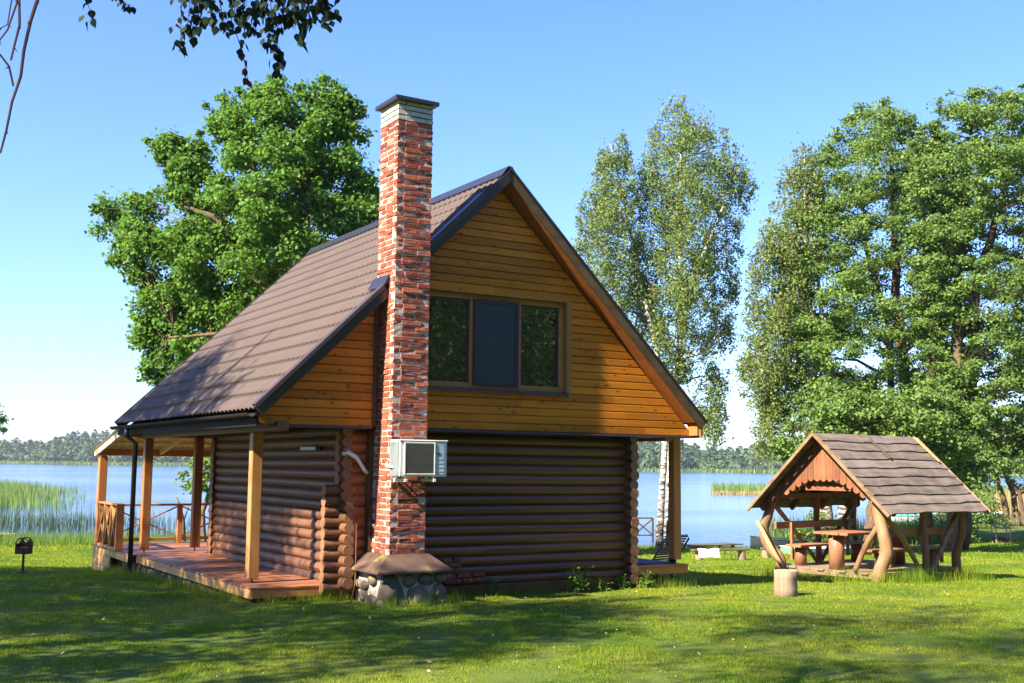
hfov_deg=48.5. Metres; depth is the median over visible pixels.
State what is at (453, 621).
clover flowers
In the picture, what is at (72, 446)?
forest
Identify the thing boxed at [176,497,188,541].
dead trunk
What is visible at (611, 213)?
birch tree
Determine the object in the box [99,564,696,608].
tall grass
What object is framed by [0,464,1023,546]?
lake water
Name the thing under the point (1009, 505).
dry reeds
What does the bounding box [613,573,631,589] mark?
nettle plant
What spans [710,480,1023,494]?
reed island
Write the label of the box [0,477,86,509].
reed bed
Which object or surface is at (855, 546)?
picnic bench
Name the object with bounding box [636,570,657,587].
nettle plant
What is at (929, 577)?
grass
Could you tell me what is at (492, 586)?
nettle plant
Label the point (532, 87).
sky
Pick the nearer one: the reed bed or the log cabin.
the log cabin
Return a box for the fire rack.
[991,524,1010,542]
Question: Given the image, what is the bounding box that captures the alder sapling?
[767,371,1001,527]
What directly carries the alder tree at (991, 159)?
on the ground at (1016, 531)
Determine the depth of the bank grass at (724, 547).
39.44 m
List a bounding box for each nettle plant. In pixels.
[486,575,500,594]
[565,564,593,592]
[586,576,612,590]
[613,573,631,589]
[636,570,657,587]
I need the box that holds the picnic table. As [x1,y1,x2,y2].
[813,527,906,569]
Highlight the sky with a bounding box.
[0,0,1023,452]
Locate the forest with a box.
[0,429,1022,473]
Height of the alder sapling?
5.955 m
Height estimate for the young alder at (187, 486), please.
3.066 m
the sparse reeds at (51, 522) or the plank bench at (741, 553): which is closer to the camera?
the plank bench at (741, 553)
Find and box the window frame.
[427,287,571,397]
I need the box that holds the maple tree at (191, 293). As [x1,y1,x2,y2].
[84,70,379,386]
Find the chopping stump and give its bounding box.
[774,569,797,596]
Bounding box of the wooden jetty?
[682,542,742,547]
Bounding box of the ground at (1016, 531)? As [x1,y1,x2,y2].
[0,463,1023,682]
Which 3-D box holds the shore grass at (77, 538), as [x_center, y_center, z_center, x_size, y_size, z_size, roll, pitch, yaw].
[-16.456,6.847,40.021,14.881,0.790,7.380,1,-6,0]
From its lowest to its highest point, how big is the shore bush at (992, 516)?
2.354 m
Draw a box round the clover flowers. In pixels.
[26,565,1005,678]
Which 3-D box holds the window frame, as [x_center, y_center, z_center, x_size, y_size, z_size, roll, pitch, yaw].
[-0.232,0.044,17.272,2.670,1.530,0.210,4,-7,-31]
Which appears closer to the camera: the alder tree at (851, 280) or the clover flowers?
the clover flowers
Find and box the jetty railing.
[637,517,653,541]
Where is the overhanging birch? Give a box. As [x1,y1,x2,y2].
[0,0,341,153]
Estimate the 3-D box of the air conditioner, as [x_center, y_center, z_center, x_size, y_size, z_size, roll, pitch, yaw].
[-1.320,1.638,15.600,0.787,0.567,0.411,4,-7,-31]
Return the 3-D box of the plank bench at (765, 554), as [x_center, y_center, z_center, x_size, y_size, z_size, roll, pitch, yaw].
[7.787,6.364,34.155,0.240,0.379,1.099,-4,-8,35]
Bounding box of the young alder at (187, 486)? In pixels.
[174,457,210,540]
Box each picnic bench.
[774,519,864,565]
[867,527,952,571]
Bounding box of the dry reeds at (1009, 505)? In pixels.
[902,485,1023,517]
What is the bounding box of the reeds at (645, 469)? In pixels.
[0,460,1023,475]
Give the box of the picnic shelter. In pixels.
[746,432,990,582]
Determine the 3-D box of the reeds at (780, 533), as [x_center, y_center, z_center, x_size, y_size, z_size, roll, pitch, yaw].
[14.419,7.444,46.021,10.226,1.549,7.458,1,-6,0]
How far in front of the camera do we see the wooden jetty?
40.53 m
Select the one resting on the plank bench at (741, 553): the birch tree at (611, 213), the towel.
the towel
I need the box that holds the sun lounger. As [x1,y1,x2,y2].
[652,534,689,577]
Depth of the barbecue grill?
21.02 m
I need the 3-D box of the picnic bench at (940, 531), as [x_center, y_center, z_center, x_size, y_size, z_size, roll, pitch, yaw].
[7.768,4.034,22.148,2.450,0.800,0.450,6,-8,-40]
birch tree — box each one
[571,129,667,547]
[627,81,762,545]
[733,132,848,538]
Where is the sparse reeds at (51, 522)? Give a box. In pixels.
[0,500,207,534]
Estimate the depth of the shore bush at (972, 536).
43.55 m
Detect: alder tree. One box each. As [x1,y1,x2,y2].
[757,96,952,548]
[895,120,983,551]
[910,83,1023,551]
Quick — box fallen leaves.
[1,570,1020,681]
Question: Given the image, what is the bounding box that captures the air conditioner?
[385,439,447,481]
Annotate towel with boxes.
[698,548,720,557]
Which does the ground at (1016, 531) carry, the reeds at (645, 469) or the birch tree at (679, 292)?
the birch tree at (679, 292)
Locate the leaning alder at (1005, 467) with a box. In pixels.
[971,412,1023,526]
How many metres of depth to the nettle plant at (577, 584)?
17.56 m
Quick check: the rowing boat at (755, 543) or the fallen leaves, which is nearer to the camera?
the fallen leaves
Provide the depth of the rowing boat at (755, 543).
39.28 m
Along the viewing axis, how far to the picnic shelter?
22.35 m
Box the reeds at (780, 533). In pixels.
[762,512,945,545]
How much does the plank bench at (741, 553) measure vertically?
0.354 m
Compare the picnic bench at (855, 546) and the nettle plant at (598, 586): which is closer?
the nettle plant at (598, 586)
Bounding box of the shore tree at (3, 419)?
[0,403,13,434]
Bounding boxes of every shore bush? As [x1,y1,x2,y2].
[782,507,850,542]
[905,512,982,544]
[934,489,1014,527]
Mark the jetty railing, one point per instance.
(652, 520)
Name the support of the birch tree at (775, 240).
on the ground at (1016, 531)
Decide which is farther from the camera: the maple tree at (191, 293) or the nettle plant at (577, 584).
the maple tree at (191, 293)
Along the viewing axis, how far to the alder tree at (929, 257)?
38.70 m
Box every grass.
[0,528,207,546]
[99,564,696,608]
[647,543,876,554]
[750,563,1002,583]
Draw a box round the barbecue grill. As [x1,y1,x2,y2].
[15,537,32,572]
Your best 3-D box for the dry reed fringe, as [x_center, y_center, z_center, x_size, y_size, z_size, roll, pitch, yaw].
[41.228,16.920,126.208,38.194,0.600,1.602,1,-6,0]
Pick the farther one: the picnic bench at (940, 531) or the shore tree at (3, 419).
the shore tree at (3, 419)
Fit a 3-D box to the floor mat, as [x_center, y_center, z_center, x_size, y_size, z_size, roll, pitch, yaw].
[2.106,3.754,19.421,0.900,0.024,1.050,4,-7,-31]
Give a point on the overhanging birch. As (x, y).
(289, 19)
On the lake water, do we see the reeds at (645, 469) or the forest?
the reeds at (645, 469)
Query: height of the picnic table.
0.715 m
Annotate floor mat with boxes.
[637,558,673,563]
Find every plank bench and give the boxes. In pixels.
[690,548,749,559]
[760,546,781,557]
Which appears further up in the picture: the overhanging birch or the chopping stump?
the overhanging birch
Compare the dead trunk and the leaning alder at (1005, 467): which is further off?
the leaning alder at (1005, 467)
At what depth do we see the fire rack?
42.64 m
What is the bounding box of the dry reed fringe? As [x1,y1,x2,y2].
[712,490,1023,496]
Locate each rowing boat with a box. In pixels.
[750,536,828,549]
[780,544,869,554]
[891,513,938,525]
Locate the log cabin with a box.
[92,94,707,606]
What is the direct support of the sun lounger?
on the ground at (1016, 531)

